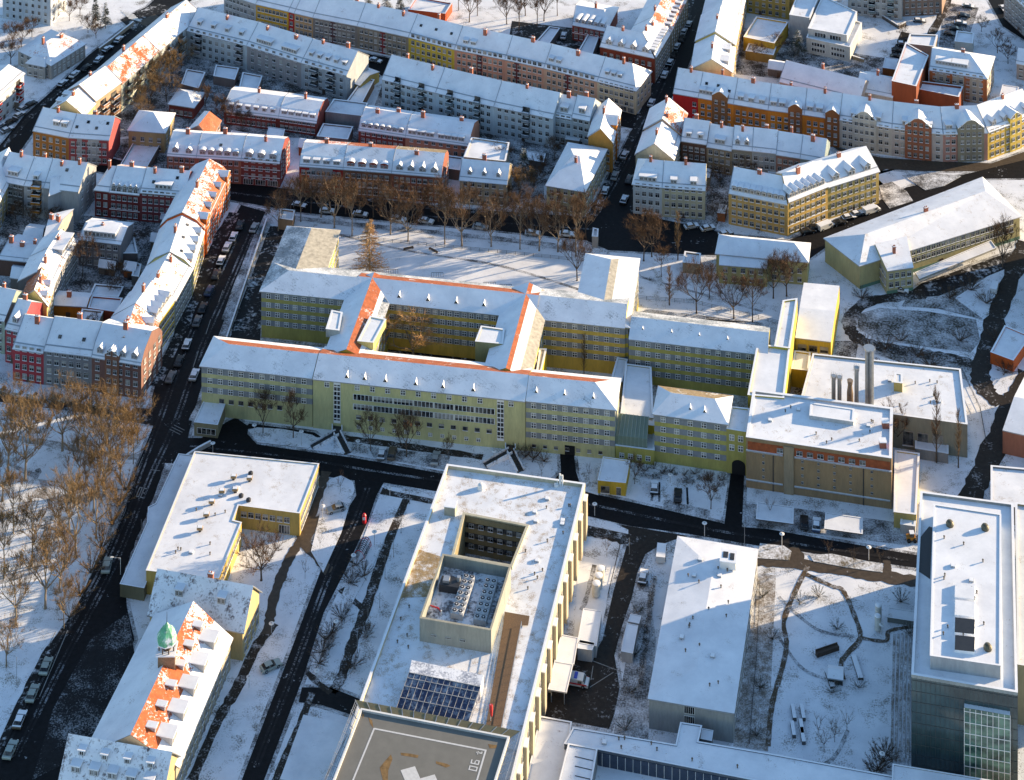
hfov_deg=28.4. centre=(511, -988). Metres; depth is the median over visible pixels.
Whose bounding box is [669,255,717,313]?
bare tree
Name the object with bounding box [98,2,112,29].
conifer
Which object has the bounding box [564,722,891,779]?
corridor building
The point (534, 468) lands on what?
lawn
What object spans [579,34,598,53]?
garage
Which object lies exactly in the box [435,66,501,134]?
apartment house
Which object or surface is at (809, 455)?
window
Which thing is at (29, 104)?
parked car
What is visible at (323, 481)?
path
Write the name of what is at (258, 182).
shop window
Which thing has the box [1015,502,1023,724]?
office block
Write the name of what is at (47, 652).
pavement
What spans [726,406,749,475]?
gate building
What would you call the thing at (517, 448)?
shrub
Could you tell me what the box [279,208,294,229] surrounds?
kiosk
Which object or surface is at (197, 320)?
parked car
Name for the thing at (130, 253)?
shed
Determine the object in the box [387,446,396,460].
parked car
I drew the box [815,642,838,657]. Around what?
garden shed
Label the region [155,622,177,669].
roof turret
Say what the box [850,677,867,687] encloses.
shrub
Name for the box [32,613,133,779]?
pavement
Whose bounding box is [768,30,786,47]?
bare tree
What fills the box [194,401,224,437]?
gate lodge
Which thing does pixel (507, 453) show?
entrance stairs
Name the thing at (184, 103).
pavilion house
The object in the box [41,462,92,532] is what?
bare tree
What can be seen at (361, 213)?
parked car
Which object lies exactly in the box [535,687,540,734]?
bay window
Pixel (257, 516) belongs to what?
window
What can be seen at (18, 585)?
bare tree
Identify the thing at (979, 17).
bare tree
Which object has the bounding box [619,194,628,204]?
parked car
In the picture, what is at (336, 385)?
stair window
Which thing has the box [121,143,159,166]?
terrace
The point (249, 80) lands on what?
garage
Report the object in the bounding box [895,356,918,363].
shrub
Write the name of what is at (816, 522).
parked car
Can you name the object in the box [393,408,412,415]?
window
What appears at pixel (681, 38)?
parked car
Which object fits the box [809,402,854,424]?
roof plinth
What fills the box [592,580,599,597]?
tank
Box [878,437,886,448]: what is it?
roof box
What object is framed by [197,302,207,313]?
parked car
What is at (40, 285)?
apartment house
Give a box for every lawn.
[0,404,145,712]
[248,427,316,448]
[311,475,354,571]
[315,226,584,291]
[326,494,402,657]
[385,486,434,498]
[519,461,555,477]
[579,467,597,494]
[588,517,627,533]
[638,261,767,318]
[733,573,775,750]
[758,543,790,559]
[810,554,882,572]
[858,308,979,352]
[955,270,1003,318]
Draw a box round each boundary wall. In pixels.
[99,21,133,51]
[226,218,266,336]
[852,55,863,62]
[882,15,905,28]
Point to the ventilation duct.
(850, 390)
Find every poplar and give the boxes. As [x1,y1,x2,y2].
[664,266,673,305]
[674,211,682,259]
[930,382,942,462]
[953,408,962,467]
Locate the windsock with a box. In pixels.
[489,704,492,720]
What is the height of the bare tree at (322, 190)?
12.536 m
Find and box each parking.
[368,446,449,469]
[629,469,727,516]
[744,504,912,545]
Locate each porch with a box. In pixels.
[700,728,712,742]
[915,440,948,463]
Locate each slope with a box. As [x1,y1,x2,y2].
[875,341,971,380]
[902,277,985,318]
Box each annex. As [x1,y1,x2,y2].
[120,453,192,600]
[464,137,509,162]
[536,348,546,370]
[559,743,597,779]
[791,350,810,387]
[894,450,919,527]
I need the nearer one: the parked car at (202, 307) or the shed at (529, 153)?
the parked car at (202, 307)
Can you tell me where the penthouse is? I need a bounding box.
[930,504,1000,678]
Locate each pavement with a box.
[0,31,129,151]
[0,549,106,754]
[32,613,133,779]
[125,463,172,569]
[150,212,239,386]
[189,215,272,420]
[222,234,257,318]
[277,216,591,252]
[287,190,539,217]
[589,0,694,215]
[630,186,632,212]
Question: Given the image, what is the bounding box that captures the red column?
[362,513,365,523]
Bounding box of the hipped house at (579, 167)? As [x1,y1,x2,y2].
[545,142,607,215]
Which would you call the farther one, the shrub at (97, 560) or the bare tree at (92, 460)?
the bare tree at (92, 460)
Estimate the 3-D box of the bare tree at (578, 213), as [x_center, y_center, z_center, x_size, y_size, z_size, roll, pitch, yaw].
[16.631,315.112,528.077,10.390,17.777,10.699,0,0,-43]
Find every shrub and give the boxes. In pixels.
[55,596,83,621]
[68,568,96,596]
[77,545,105,572]
[85,520,118,549]
[96,495,133,524]
[104,473,140,505]
[112,466,140,489]
[308,646,331,667]
[310,635,334,657]
[314,622,337,641]
[320,618,343,637]
[330,601,352,622]
[339,567,363,585]
[341,648,366,668]
[345,550,366,566]
[352,561,374,580]
[358,622,374,639]
[510,443,524,455]
[517,445,533,459]
[523,445,542,461]
[537,451,550,461]
[613,715,633,732]
[620,678,639,695]
[631,602,643,614]
[633,643,641,658]
[746,721,764,738]
[750,675,767,690]
[756,587,767,598]
[762,627,782,641]
[793,590,809,605]
[810,585,825,599]
[822,680,841,692]
[829,618,843,629]
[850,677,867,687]
[851,285,872,298]
[852,332,874,345]
[862,754,886,773]
[864,748,892,772]
[868,738,900,767]
[873,332,896,351]
[875,736,896,757]
[890,329,911,340]
[892,586,910,604]
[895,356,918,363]
[900,622,913,635]
[907,342,927,355]
[916,352,940,365]
[938,285,958,299]
[948,327,970,341]
[959,273,984,290]
[975,288,997,303]
[986,327,1001,340]
[995,359,1020,374]
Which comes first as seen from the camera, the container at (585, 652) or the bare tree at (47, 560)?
the container at (585, 652)
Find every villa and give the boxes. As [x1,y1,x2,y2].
[16,29,86,79]
[127,110,175,152]
[808,0,856,42]
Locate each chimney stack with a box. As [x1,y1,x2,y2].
[831,372,836,399]
[837,375,841,400]
[854,365,858,402]
[863,343,875,404]
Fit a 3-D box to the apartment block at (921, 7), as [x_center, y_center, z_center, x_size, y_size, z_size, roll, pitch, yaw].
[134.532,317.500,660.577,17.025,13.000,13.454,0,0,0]
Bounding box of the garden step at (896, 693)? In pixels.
[894,633,899,761]
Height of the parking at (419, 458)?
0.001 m
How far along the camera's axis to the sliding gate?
456.68 m
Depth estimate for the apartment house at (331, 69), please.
608.63 m
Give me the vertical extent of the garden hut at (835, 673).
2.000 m
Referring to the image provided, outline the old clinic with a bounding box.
[92,601,232,779]
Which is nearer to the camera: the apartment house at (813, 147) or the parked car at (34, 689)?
the parked car at (34, 689)
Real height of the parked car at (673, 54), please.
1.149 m
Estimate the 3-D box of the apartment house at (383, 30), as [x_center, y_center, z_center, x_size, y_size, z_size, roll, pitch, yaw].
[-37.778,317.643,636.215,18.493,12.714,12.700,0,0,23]
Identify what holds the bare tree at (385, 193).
on the lawn at (562, 270)
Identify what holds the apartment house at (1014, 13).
on the ground at (868, 704)
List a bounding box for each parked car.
[0,125,14,133]
[0,384,11,395]
[2,739,18,759]
[4,117,18,125]
[10,389,25,397]
[12,110,26,118]
[12,709,27,729]
[16,103,26,111]
[25,100,37,108]
[25,391,42,401]
[25,683,39,702]
[38,656,53,675]
[49,392,67,402]
[56,79,68,87]
[68,70,80,77]
[80,63,91,71]
[93,55,103,63]
[101,45,113,52]
[101,556,112,573]
[113,35,123,43]
[165,370,176,383]
[173,354,184,367]
[181,338,191,350]
[188,368,199,380]
[192,315,202,326]
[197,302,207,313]
[203,285,214,296]
[211,269,220,279]
[216,255,225,265]
[222,241,231,252]
[228,231,237,241]
[235,220,244,230]
[249,222,259,232]
[259,658,281,673]
[291,201,307,208]
[319,207,334,213]
[326,502,345,514]
[352,210,368,217]
[369,56,382,63]
[377,446,386,460]
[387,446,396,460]
[391,215,406,222]
[418,216,434,224]
[430,450,440,465]
[472,222,488,230]
[525,229,540,236]
[559,229,574,237]
[560,32,566,39]
[601,186,608,195]
[610,170,619,180]
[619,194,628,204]
[620,150,629,159]
[625,174,633,184]
[638,568,648,585]
[647,98,655,106]
[650,479,658,494]
[660,70,668,78]
[666,58,673,66]
[670,51,677,58]
[673,487,681,502]
[674,43,680,49]
[678,35,684,42]
[681,28,687,34]
[683,222,699,229]
[685,20,692,27]
[699,224,715,231]
[717,229,733,234]
[799,227,815,234]
[800,514,808,530]
[807,223,817,229]
[812,516,820,532]
[832,219,847,226]
[840,213,856,220]
[849,209,864,215]
[890,53,900,58]
[891,46,902,52]
[896,40,906,45]
[897,288,908,293]
[913,17,925,23]
[943,30,955,36]
[949,25,962,30]
[954,19,966,25]
[957,12,970,18]
[962,3,974,8]
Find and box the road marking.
[39,630,67,696]
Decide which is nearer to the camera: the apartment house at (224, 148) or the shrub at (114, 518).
the shrub at (114, 518)
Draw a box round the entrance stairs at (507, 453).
[483,443,524,472]
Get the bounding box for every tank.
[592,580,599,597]
[594,572,602,588]
[596,565,604,581]
[875,602,881,619]
[875,613,880,631]
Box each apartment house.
[0,64,25,121]
[0,147,10,226]
[0,234,41,275]
[0,281,25,353]
[3,150,33,215]
[5,292,42,363]
[12,314,52,384]
[17,248,65,296]
[23,152,52,217]
[23,267,54,316]
[30,229,77,287]
[32,105,76,159]
[43,157,96,221]
[43,311,102,389]
[51,87,95,113]
[67,65,121,115]
[69,109,120,165]
[78,218,133,269]
[91,319,162,398]
[93,159,115,217]
[98,35,159,111]
[109,160,145,220]
[110,304,159,337]
[111,280,175,346]
[131,0,196,74]
[132,253,192,328]
[139,165,192,222]
[146,215,204,294]
[159,159,230,255]
[167,127,203,169]
[186,7,257,69]
[196,127,247,183]
[224,0,256,20]
[224,86,287,128]
[241,133,289,186]
[246,21,312,86]
[255,0,292,30]
[278,91,329,135]
[288,0,299,31]
[294,0,318,37]
[299,137,348,194]
[301,38,368,99]
[313,0,364,47]
[343,141,396,198]
[357,2,416,57]
[358,105,413,145]
[381,52,444,113]
[391,146,448,202]
[405,110,479,156]
[408,13,462,68]
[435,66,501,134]
[454,25,511,80]
[459,153,512,207]
[493,80,561,146]
[505,35,551,88]
[544,43,604,98]
[555,90,575,144]
[571,90,600,144]
[572,0,618,44]
[587,98,621,172]
[597,56,652,114]
[600,25,654,82]
[631,17,670,81]
[632,154,663,216]
[634,0,687,54]
[634,121,680,163]
[643,94,687,135]
[662,156,706,219]
[673,65,702,118]
[681,113,710,163]
[691,34,735,76]
[695,6,740,70]
[698,68,737,126]
[702,0,746,44]
[706,121,733,175]
[728,166,787,235]
[732,124,752,171]
[733,76,770,127]
[752,123,777,172]
[768,81,806,133]
[775,161,828,235]
[776,125,802,171]
[779,60,868,96]
[800,133,829,162]
[804,86,841,147]
[808,146,879,218]
[839,93,892,155]
[858,69,892,100]
[892,99,942,161]
[929,46,994,103]
[940,103,987,161]
[977,89,1023,159]
[1004,0,1023,35]
[1015,47,1023,79]
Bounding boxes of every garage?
[81,308,103,320]
[181,69,205,91]
[213,65,238,87]
[239,72,261,88]
[347,79,374,102]
[449,155,462,180]
[537,26,559,43]
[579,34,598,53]
[900,517,916,533]
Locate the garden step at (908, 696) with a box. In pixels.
[907,633,910,760]
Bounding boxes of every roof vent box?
[197,525,202,531]
[203,511,209,517]
[209,499,214,505]
[231,474,236,480]
[232,486,237,492]
[247,475,252,481]
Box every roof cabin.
[326,310,342,336]
[357,316,385,349]
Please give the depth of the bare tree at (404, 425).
455.56 m
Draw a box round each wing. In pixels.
[25,56,46,78]
[44,208,74,235]
[48,176,62,218]
[58,733,181,779]
[147,568,261,660]
[189,111,221,131]
[199,336,322,426]
[259,262,362,343]
[266,226,340,276]
[313,346,531,450]
[327,272,388,353]
[358,271,539,358]
[485,283,544,370]
[526,369,620,458]
[537,288,629,373]
[578,253,639,363]
[629,311,769,396]
[652,386,732,471]
[719,255,767,286]
[743,16,787,51]
[747,345,789,407]
[774,298,797,391]
[789,0,819,39]
[875,236,913,293]
[919,81,962,105]
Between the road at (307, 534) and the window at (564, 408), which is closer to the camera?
the road at (307, 534)
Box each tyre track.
[2,252,226,745]
[6,234,239,745]
[13,234,248,756]
[17,234,252,756]
[190,446,904,560]
[194,445,908,560]
[230,192,592,229]
[233,193,587,229]
[253,487,366,766]
[257,487,370,766]
[596,15,691,210]
[599,15,695,212]
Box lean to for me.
[355,68,379,87]
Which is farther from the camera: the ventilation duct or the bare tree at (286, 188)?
the bare tree at (286, 188)
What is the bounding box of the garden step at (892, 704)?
[890,634,895,761]
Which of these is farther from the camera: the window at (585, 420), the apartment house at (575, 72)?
the apartment house at (575, 72)
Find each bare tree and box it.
[0,34,23,63]
[0,369,35,427]
[0,384,56,481]
[0,390,42,469]
[0,430,35,501]
[0,466,35,534]
[0,503,25,577]
[0,544,43,621]
[0,612,24,666]
[2,19,22,44]
[5,199,28,223]
[6,489,51,564]
[6,513,83,609]
[10,21,32,46]
[12,386,48,443]
[20,203,44,222]
[22,15,40,32]
[30,519,80,593]
[34,366,98,451]
[36,458,99,557]
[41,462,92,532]
[44,204,65,217]
[51,569,83,628]
[56,390,109,454]
[57,0,77,20]
[58,378,101,428]
[60,428,99,495]
[63,461,129,534]
[70,228,103,275]
[71,400,135,494]
[73,0,89,9]
[79,12,97,28]
[80,441,126,512]
[84,377,121,434]
[86,311,102,320]
[86,379,144,461]
[89,22,102,34]
[90,407,154,479]
[106,256,126,284]
[106,276,128,290]
[118,386,159,443]
[124,81,148,109]
[125,421,146,463]
[130,69,162,103]
[130,93,155,111]
[130,231,141,243]
[143,52,179,91]
[152,70,182,101]
[156,46,184,79]
[157,48,174,73]
[172,35,198,67]
[193,84,211,105]
[206,92,226,115]
[218,97,240,125]
[227,99,238,116]
[234,512,290,580]
[235,108,253,127]
[248,388,278,432]
[262,188,293,230]
[275,174,311,208]
[281,389,308,437]
[288,170,315,221]
[300,169,335,217]
[300,177,319,213]
[316,175,354,227]
[329,172,358,213]
[336,175,366,235]
[345,173,388,217]
[354,406,383,450]
[374,182,410,234]
[382,306,451,354]
[386,177,409,213]
[386,193,424,241]
[387,407,421,456]
[405,184,435,215]
[420,172,455,221]
[428,182,463,243]
[441,433,455,453]
[442,185,487,246]
[458,180,483,223]
[459,0,480,21]
[474,195,507,246]
[489,189,515,226]
[490,140,514,150]
[493,0,520,23]
[493,183,514,198]
[501,191,535,249]
[510,165,536,193]
[510,182,543,228]
[511,0,527,30]
[520,197,557,250]
[521,166,546,190]
[528,0,544,25]
[529,150,548,175]
[538,0,553,20]
[538,191,576,251]
[539,188,566,231]
[543,134,564,159]
[555,221,594,280]
[558,194,596,256]
[566,185,610,237]
[623,207,668,256]
[624,205,663,260]
[625,452,644,483]
[652,242,671,276]
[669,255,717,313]
[694,258,722,298]
[695,470,727,508]
[706,201,729,223]
[707,161,728,181]
[707,268,754,318]
[731,156,756,169]
[737,268,768,321]
[748,40,770,52]
[756,248,791,298]
[765,248,809,296]
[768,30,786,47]
[813,712,826,729]
[818,727,833,743]
[826,717,840,741]
[848,546,858,565]
[881,394,909,436]
[897,23,906,36]
[972,14,989,31]
[986,27,1009,52]
[987,214,1023,267]
[996,41,1016,63]
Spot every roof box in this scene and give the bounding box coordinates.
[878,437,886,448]
[881,418,889,428]
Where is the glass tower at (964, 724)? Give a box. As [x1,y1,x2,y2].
[911,491,1017,779]
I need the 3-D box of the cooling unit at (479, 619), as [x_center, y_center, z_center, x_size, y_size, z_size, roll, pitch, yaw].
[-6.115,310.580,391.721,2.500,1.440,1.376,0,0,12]
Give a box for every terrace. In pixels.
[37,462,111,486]
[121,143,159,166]
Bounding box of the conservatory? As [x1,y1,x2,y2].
[615,413,648,447]
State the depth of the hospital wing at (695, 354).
477.71 m
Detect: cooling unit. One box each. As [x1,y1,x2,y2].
[450,607,464,620]
[452,601,466,611]
[454,596,467,605]
[456,590,469,602]
[458,584,471,596]
[460,579,473,590]
[462,573,475,584]
[473,614,486,626]
[475,608,488,619]
[477,601,490,613]
[479,595,492,606]
[480,589,493,599]
[482,584,495,595]
[484,578,497,588]
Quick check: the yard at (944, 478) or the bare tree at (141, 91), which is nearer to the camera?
the yard at (944, 478)
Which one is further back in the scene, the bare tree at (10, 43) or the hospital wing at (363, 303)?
the bare tree at (10, 43)
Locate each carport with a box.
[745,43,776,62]
[756,502,793,524]
[824,512,862,534]
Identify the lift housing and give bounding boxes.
[444,499,457,516]
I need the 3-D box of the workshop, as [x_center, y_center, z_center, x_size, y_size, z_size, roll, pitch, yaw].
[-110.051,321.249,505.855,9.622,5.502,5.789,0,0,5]
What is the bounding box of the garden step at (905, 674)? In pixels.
[903,633,907,760]
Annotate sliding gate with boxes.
[187,440,210,454]
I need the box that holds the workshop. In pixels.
[53,290,92,317]
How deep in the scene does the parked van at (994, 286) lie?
513.40 m
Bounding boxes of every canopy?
[548,661,572,704]
[554,634,578,664]
[915,240,995,280]
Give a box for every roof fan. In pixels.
[946,519,953,527]
[981,523,988,531]
[983,642,991,651]
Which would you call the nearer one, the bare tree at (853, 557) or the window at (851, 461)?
the bare tree at (853, 557)
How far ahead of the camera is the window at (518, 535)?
419.38 m
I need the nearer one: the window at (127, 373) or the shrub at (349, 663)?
the shrub at (349, 663)
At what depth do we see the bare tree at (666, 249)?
519.39 m
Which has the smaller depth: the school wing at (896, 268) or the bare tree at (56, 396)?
the bare tree at (56, 396)
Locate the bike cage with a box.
[355,536,371,559]
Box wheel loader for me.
[906,530,917,542]
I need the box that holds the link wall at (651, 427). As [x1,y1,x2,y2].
[648,419,653,433]
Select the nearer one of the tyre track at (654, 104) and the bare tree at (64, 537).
the bare tree at (64, 537)
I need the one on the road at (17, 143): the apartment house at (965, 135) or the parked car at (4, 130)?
the parked car at (4, 130)
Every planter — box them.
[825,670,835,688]
[851,654,862,679]
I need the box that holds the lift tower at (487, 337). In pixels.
[475,326,504,361]
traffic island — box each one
[879,182,912,207]
[902,172,960,189]
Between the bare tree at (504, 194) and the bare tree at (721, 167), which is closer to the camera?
the bare tree at (504, 194)
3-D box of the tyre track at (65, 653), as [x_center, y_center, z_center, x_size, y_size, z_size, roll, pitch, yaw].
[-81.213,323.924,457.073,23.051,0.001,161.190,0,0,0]
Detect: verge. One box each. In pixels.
[0,0,193,152]
[0,396,152,427]
[96,157,1023,259]
[103,204,268,648]
[118,4,148,26]
[188,418,916,569]
[238,480,386,779]
[245,421,322,437]
[294,684,360,718]
[295,513,319,554]
[357,50,638,129]
[547,523,697,732]
[552,454,580,481]
[590,55,692,253]
[721,473,746,526]
[830,146,1023,199]
[913,249,1013,288]
[986,0,1023,40]
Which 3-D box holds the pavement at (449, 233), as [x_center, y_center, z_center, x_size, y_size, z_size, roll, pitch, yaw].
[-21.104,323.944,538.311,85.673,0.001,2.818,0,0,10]
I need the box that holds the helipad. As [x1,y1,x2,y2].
[324,700,520,779]
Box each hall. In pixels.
[325,99,367,127]
[795,283,839,356]
[991,465,1023,524]
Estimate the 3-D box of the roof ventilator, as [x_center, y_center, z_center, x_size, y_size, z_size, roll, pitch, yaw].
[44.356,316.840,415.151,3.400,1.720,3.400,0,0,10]
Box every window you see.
[22,373,26,379]
[29,365,33,371]
[54,360,58,365]
[54,378,58,383]
[125,370,129,376]
[133,371,137,377]
[133,381,137,386]
[197,427,215,435]
[238,401,243,405]
[241,511,246,517]
[243,178,252,184]
[248,512,253,518]
[249,392,253,397]
[255,513,260,519]
[256,179,264,185]
[259,374,263,379]
[262,514,267,520]
[268,180,277,186]
[269,515,274,521]
[277,516,281,522]
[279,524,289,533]
[284,517,289,523]
[334,383,339,422]
[353,394,372,401]
[353,403,372,410]
[373,396,392,403]
[373,406,392,413]
[385,388,389,393]
[393,398,412,405]
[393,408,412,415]
[414,400,433,407]
[414,410,433,417]
[434,402,453,409]
[434,412,453,419]
[454,405,473,412]
[454,414,473,421]
[475,407,494,414]
[475,417,494,424]
[477,398,482,403]
[497,400,503,440]
[497,529,502,534]
[497,539,502,544]
[497,549,502,554]
[508,401,513,406]
[516,532,521,537]
[517,763,522,779]
[523,737,528,779]
[529,712,534,764]
[531,403,535,408]
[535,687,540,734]
[541,663,546,715]
[542,404,546,409]
[547,640,552,692]
[552,405,556,410]
[553,617,557,664]
[558,595,562,642]
[562,406,567,411]
[562,416,567,421]
[562,426,567,431]
[562,435,567,441]
[563,574,568,623]
[568,553,573,601]
[573,417,577,422]
[573,533,578,580]
[578,513,582,560]
[583,418,587,423]
[583,494,587,540]
[594,429,598,434]
[600,486,609,493]
[604,410,609,415]
[604,420,609,425]
[604,430,609,435]
[604,440,609,445]
[616,487,620,495]
[628,107,633,113]
[684,706,694,714]
[684,715,694,723]
[729,434,733,440]
[729,444,733,450]
[738,436,742,441]
[738,445,742,451]
[777,448,782,453]
[796,451,802,456]
[798,344,806,351]
[807,452,812,457]
[809,345,817,352]
[811,42,824,47]
[811,47,824,53]
[814,32,825,37]
[817,454,823,459]
[820,346,827,353]
[828,456,833,460]
[830,35,840,40]
[831,46,844,52]
[831,52,844,57]
[838,457,844,462]
[849,459,854,463]
[859,460,865,465]
[902,430,913,446]
[917,432,927,442]
[932,434,942,444]
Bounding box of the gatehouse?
[592,228,598,247]
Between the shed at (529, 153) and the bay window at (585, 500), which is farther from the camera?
the shed at (529, 153)
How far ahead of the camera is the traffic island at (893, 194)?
555.04 m
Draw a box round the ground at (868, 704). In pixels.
[0,0,1023,779]
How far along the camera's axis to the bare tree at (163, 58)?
616.47 m
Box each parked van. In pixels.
[569,670,589,688]
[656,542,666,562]
[816,219,833,231]
[862,203,880,214]
[990,280,999,293]
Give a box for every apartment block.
[3,0,66,25]
[747,0,794,19]
[848,0,902,20]
[903,0,945,16]
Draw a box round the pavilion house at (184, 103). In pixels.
[167,89,204,118]
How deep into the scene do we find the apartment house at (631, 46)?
618.27 m
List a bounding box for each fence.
[85,273,130,278]
[106,447,142,536]
[341,234,582,260]
[588,530,621,594]
[638,296,777,322]
[749,585,759,743]
[962,369,986,445]
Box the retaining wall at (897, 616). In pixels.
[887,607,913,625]
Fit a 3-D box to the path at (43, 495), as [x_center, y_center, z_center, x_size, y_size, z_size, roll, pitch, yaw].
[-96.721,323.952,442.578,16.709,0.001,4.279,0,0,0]
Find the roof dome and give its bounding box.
[477,482,484,490]
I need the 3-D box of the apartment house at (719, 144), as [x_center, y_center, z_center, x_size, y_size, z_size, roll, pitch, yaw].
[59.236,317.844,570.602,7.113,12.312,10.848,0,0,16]
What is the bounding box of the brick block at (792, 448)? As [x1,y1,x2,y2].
[746,389,892,508]
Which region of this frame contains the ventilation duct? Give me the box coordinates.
[847,378,852,401]
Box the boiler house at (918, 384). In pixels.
[801,353,967,457]
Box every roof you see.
[396,660,483,720]
[527,716,571,779]
[595,765,666,779]
[892,763,988,779]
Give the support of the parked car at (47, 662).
on the road at (110, 608)
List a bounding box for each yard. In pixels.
[0,213,159,317]
[114,138,167,168]
[117,54,357,142]
[230,226,284,340]
[260,335,326,347]
[280,715,350,779]
[375,86,564,205]
[387,349,474,360]
[510,21,599,54]
[547,369,747,410]
[574,556,612,644]
[614,581,655,739]
[643,309,763,325]
[662,172,731,226]
[736,28,891,78]
[790,341,857,394]
[891,32,910,54]
[894,421,977,502]
[939,3,977,47]
[988,406,1023,531]
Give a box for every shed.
[10,265,24,289]
[14,97,19,110]
[23,223,44,237]
[88,295,122,320]
[90,283,123,297]
[98,259,116,275]
[123,237,137,264]
[123,260,137,278]
[150,232,156,250]
[160,213,164,223]
[267,127,284,135]
[298,138,312,155]
[317,123,352,141]
[525,151,545,169]
[565,136,579,145]
[707,168,710,186]
[717,204,726,221]
[767,59,784,76]
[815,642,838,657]
[882,57,897,76]
[990,325,1023,371]
[1000,84,1018,95]
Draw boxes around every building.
[146,451,318,594]
[331,464,587,779]
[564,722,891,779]
[612,357,627,401]
[621,363,653,418]
[715,234,810,284]
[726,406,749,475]
[892,42,928,103]
[907,34,937,64]
[1003,378,1023,457]
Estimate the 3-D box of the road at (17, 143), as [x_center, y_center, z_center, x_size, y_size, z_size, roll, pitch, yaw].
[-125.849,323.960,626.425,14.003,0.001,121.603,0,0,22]
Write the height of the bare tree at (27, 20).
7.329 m
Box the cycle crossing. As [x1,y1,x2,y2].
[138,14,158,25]
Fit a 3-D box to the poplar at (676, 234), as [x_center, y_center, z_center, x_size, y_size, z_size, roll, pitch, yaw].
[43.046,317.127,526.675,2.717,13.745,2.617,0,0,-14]
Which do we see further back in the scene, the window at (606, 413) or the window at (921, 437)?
the window at (921, 437)
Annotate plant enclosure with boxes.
[419,554,510,652]
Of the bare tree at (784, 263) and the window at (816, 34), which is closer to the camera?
the bare tree at (784, 263)
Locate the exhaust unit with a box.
[439,575,461,593]
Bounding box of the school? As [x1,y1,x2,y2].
[823,177,1021,288]
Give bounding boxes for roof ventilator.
[720,549,736,570]
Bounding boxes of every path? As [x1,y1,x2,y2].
[0,433,139,459]
[0,516,71,583]
[31,489,106,502]
[186,623,277,779]
[262,538,302,633]
[272,692,315,779]
[297,471,332,574]
[306,671,332,694]
[330,499,408,693]
[338,587,365,609]
[344,435,482,459]
[380,488,433,503]
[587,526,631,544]
[757,558,915,586]
[765,565,809,745]
[789,545,804,558]
[806,573,862,678]
[860,625,912,642]
[883,560,891,571]
[927,0,950,34]
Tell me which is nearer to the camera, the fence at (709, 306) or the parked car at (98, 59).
the fence at (709, 306)
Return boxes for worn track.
[0,458,112,480]
[0,515,80,533]
[8,468,52,628]
[339,234,577,289]
[579,564,596,609]
[640,276,762,311]
[658,482,660,501]
[663,500,709,516]
[686,487,688,503]
[772,629,826,680]
[778,596,852,637]
[823,729,848,763]
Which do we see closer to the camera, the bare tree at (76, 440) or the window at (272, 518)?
the window at (272, 518)
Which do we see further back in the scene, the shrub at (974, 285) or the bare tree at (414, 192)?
the bare tree at (414, 192)
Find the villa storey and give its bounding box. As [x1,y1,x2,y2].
[806,21,861,61]
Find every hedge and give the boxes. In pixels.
[103,480,134,549]
[321,631,334,658]
[339,599,352,622]
[349,652,358,672]
[351,441,368,454]
[362,619,370,639]
[637,575,656,685]
[639,471,661,478]
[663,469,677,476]
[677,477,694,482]
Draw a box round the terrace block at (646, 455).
[615,433,654,464]
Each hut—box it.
[131,263,141,284]
[597,456,629,495]
[682,251,700,273]
[827,664,843,685]
[894,372,902,391]
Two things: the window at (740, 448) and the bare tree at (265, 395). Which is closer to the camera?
the window at (740, 448)
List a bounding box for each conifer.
[89,0,100,28]
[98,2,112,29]
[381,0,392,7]
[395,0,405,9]
[513,149,532,182]
[786,30,807,59]
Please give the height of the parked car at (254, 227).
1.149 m
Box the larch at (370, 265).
[352,220,389,271]
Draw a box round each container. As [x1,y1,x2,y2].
[577,639,595,661]
[578,608,601,657]
[621,623,637,662]
[628,614,640,632]
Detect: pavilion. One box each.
[408,0,451,20]
[648,536,758,742]
[954,30,973,52]
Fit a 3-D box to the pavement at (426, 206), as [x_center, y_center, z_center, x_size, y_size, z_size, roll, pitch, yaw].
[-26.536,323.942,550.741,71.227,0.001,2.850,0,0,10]
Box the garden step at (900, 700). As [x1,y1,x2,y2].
[898,633,903,760]
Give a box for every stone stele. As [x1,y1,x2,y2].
[790,720,795,738]
[791,704,796,720]
[799,718,804,733]
[800,704,805,720]
[800,727,805,744]
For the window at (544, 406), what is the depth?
456.01 m
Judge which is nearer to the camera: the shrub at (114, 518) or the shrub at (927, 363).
the shrub at (114, 518)
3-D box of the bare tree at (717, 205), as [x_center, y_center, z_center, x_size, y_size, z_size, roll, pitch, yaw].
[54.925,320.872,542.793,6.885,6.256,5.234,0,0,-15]
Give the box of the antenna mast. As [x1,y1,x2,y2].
[554,473,562,487]
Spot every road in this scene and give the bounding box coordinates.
[0,0,190,152]
[0,205,264,779]
[0,393,152,425]
[96,158,1023,257]
[120,3,170,30]
[180,418,916,567]
[242,477,384,779]
[247,424,320,436]
[299,516,318,547]
[299,687,359,714]
[365,53,637,128]
[545,525,685,728]
[555,454,578,481]
[590,0,704,249]
[724,473,743,527]
[834,147,1023,195]
[841,289,972,367]
[912,251,1012,296]
[958,369,1023,498]
[970,240,1023,406]
[989,0,1023,38]
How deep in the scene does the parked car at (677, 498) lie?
441.28 m
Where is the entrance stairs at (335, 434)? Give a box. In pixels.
[310,424,351,454]

